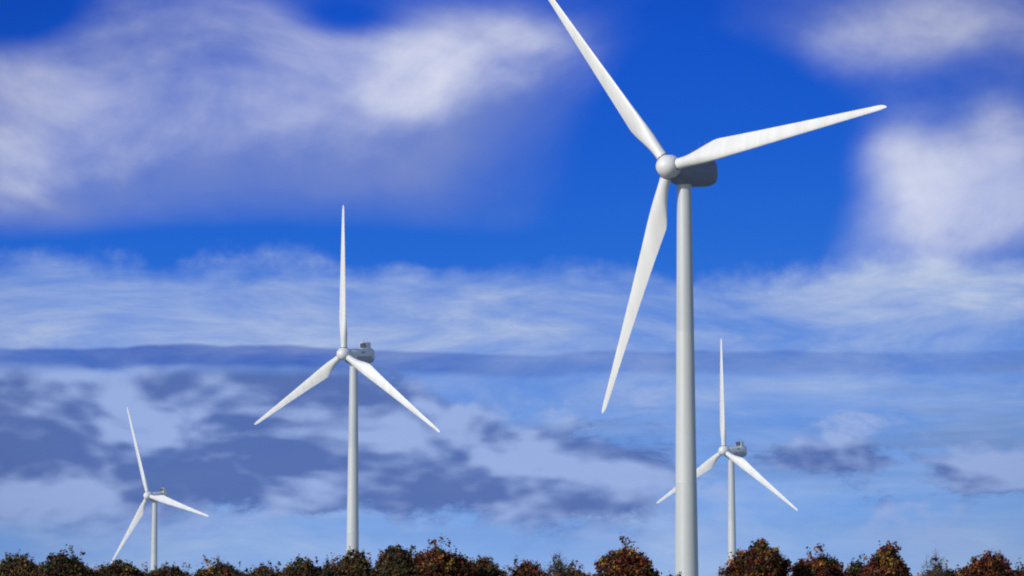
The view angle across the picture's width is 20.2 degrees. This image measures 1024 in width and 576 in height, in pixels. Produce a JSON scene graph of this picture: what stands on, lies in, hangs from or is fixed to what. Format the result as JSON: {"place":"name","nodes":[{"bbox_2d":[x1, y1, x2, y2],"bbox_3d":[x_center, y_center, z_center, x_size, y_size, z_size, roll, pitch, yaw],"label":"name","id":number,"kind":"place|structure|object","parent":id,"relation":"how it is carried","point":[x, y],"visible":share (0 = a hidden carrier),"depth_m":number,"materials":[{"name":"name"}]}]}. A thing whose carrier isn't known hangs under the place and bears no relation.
{"place":"outdoors","nodes":[
{"label":"outdoors","id":0,"kind":"place"},
{"bbox_2d":[0,0,1023,575],"label":"sky","id":1,"kind":"structure","parent":0,"point":[177,177],"materials":[{"name":"blue"}]},
{"bbox_3d":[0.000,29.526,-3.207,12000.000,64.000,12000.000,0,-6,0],"label":"ground","id":2,"kind":"structure","parent":0,"visible":0},
{"bbox_2d":[0,549,42,575],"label":"tree","id":3,"kind":"object","parent":2,"relation":"on","point":[16,566],"visible":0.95,"depth_m":327.50,"materials":[{"name":"green plant"}]},
{"bbox_2d":[30,544,106,575],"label":"tree","id":4,"kind":"object","parent":2,"relation":"on","point":[61,564],"visible":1,"depth_m":326.70,"materials":[{"name":"green plant"}]},
{"bbox_2d":[91,562,106,573],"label":"tree","id":5,"kind":"object","parent":2,"relation":"on","point":[97,570],"visible":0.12,"depth_m":358.88,"materials":[{"name":"green plant"}]},
{"bbox_2d":[98,559,147,575],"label":"tree","id":6,"kind":"object","parent":2,"relation":"on","point":[116,568],"visible":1,"depth_m":332.39,"materials":[{"name":"green plant"}]},
{"bbox_2d":[138,562,148,575],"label":"tree","id":7,"kind":"object","parent":2,"relation":"on","point":[145,569],"visible":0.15,"depth_m":351.40,"materials":[{"name":"green plant"}]},
{"bbox_2d":[111,408,208,569],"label":"turbine","id":8,"kind":"object","parent":2,"relation":"on","point":[162,496],"visible":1,"depth_m":1389.35,"materials":[{"name":"grey metal"}]},
{"bbox_2d":[145,560,191,575],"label":"tree","id":9,"kind":"object","parent":2,"relation":"on","point":[166,571],"visible":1,"depth_m":332.96,"materials":[{"name":"green plant"}]},
{"bbox_2d":[185,555,242,575],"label":"tree","id":10,"kind":"object","parent":2,"relation":"on","point":[221,569],"visible":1,"depth_m":327.43,"materials":[{"name":"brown plant"}]},
{"bbox_2d":[227,561,251,575],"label":"tree","id":11,"kind":"object","parent":2,"relation":"on","point":[240,573],"visible":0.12,"depth_m":362.14,"materials":[{"name":"green plant"}]},
{"bbox_2d":[243,561,281,575],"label":"tree","id":12,"kind":"object","parent":2,"relation":"on","point":[262,570],"visible":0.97,"depth_m":332.50,"materials":[{"name":"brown plant"}]},
{"bbox_2d":[264,561,285,572],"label":"tree","id":13,"kind":"object","parent":2,"relation":"on","point":[276,567],"visible":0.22,"depth_m":352.49,"materials":[{"name":"green plant"}]},
{"bbox_2d":[276,554,325,575],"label":"tree","id":14,"kind":"object","parent":2,"relation":"on","point":[306,567],"visible":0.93,"depth_m":327.60,"materials":[{"name":"green plant"}]},
{"bbox_2d":[322,555,341,568],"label":"tree","id":15,"kind":"object","parent":2,"relation":"on","point":[327,562],"visible":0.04,"depth_m":360.60,"materials":[{"name":"green plant"}]},
{"bbox_2d":[315,546,373,575],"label":"tree","id":16,"kind":"object","parent":2,"relation":"on","point":[354,565],"visible":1,"depth_m":322.98,"materials":[{"name":"green plant"}]},
{"bbox_2d":[254,205,439,557],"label":"turbine","id":17,"kind":"object","parent":2,"relation":"on","point":[362,358],"visible":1,"depth_m":868.59,"materials":[{"name":"grey metal"}]},
{"bbox_2d":[363,544,422,575],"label":"tree","id":18,"kind":"object","parent":2,"relation":"on","point":[395,560],"visible":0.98,"depth_m":322.38,"materials":[{"name":"green plant"}]},
{"bbox_2d":[412,534,479,575],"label":"tree","id":19,"kind":"object","parent":2,"relation":"on","point":[435,561],"visible":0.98,"depth_m":321.83,"materials":[{"name":"brown plant"}]},
{"bbox_2d":[464,555,508,575],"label":"tree","id":20,"kind":"object","parent":2,"relation":"on","point":[487,566],"visible":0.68,"depth_m":327.47,"materials":[{"name":"brown plant"}]},
{"bbox_2d":[504,555,549,575],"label":"tree","id":21,"kind":"object","parent":2,"relation":"on","point":[528,568],"visible":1,"depth_m":327.66,"materials":[{"name":"brown plant"}]},
{"bbox_2d":[543,553,569,575],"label":"tree","id":22,"kind":"object","parent":2,"relation":"on","point":[557,564],"visible":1,"depth_m":298.45,"materials":[{"name":"green plant"}]},
{"bbox_2d":[551,560,590,575],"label":"tree","id":23,"kind":"object","parent":2,"relation":"on","point":[573,572],"visible":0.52,"depth_m":328.00,"materials":[{"name":"brown plant"}]},
{"bbox_2d":[567,560,596,575],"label":"tree","id":24,"kind":"object","parent":2,"relation":"on","point":[581,573],"visible":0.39,"depth_m":348.32,"materials":[{"name":"green plant"}]},
{"bbox_2d":[594,533,661,575],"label":"tree","id":25,"kind":"object","parent":2,"relation":"on","point":[625,561],"visible":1,"depth_m":286.87,"materials":[{"name":"brown plant"}]},
{"bbox_2d":[549,0,886,575],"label":"turbine","id":26,"kind":"object","parent":2,"relation":"on","point":[693,168],"visible":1,"depth_m":489.25,"materials":[{"name":"grey metal"}]},
{"bbox_2d":[657,338,797,564],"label":"turbine","id":27,"kind":"object","parent":2,"relation":"on","point":[735,454],"visible":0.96,"depth_m":1150.33,"materials":[{"name":"grey metal"}]},
{"bbox_2d":[718,537,792,575],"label":"tree","id":28,"kind":"object","parent":2,"relation":"on","point":[761,557],"visible":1,"depth_m":287.01,"materials":[{"name":"brown plant"}]},
{"bbox_2d":[790,542,846,575],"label":"tree","id":29,"kind":"object","parent":2,"relation":"on","point":[821,565],"visible":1,"depth_m":292.68,"materials":[{"name":"brown plant"}]},
{"bbox_2d":[844,551,870,575],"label":"tree","id":30,"kind":"object","parent":2,"relation":"on","point":[853,568],"visible":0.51,"depth_m":298.26,"materials":[{"name":"green plant"}]},
{"bbox_2d":[859,540,912,575],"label":"tree","id":31,"kind":"object","parent":2,"relation":"on","point":[886,561],"visible":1,"depth_m":287.51,"materials":[{"name":"brown plant"}]},
{"bbox_2d":[919,549,947,575],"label":"tree","id":32,"kind":"object","parent":2,"relation":"on","point":[935,568],"visible":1,"depth_m":288.50,"materials":[{"name":"green plant"}]},
{"bbox_2d":[934,560,958,575],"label":"tree","id":33,"kind":"object","parent":2,"relation":"on","point":[950,573],"visible":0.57,"depth_m":297.93,"materials":[{"name":"green plant"}]},
{"bbox_2d":[955,550,1020,575],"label":"tree","id":34,"kind":"object","parent":2,"relation":"on","point":[990,564],"visible":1,"depth_m":292.50,"materials":[{"name":"brown plant"}]},
{"bbox_2d":[1015,558,1023,575],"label":"tree","id":35,"kind":"object","parent":2,"relation":"on","point":[1021,570],"visible":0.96,"depth_m":293.92,"materials":[{"name":"green plant"}]}
]}

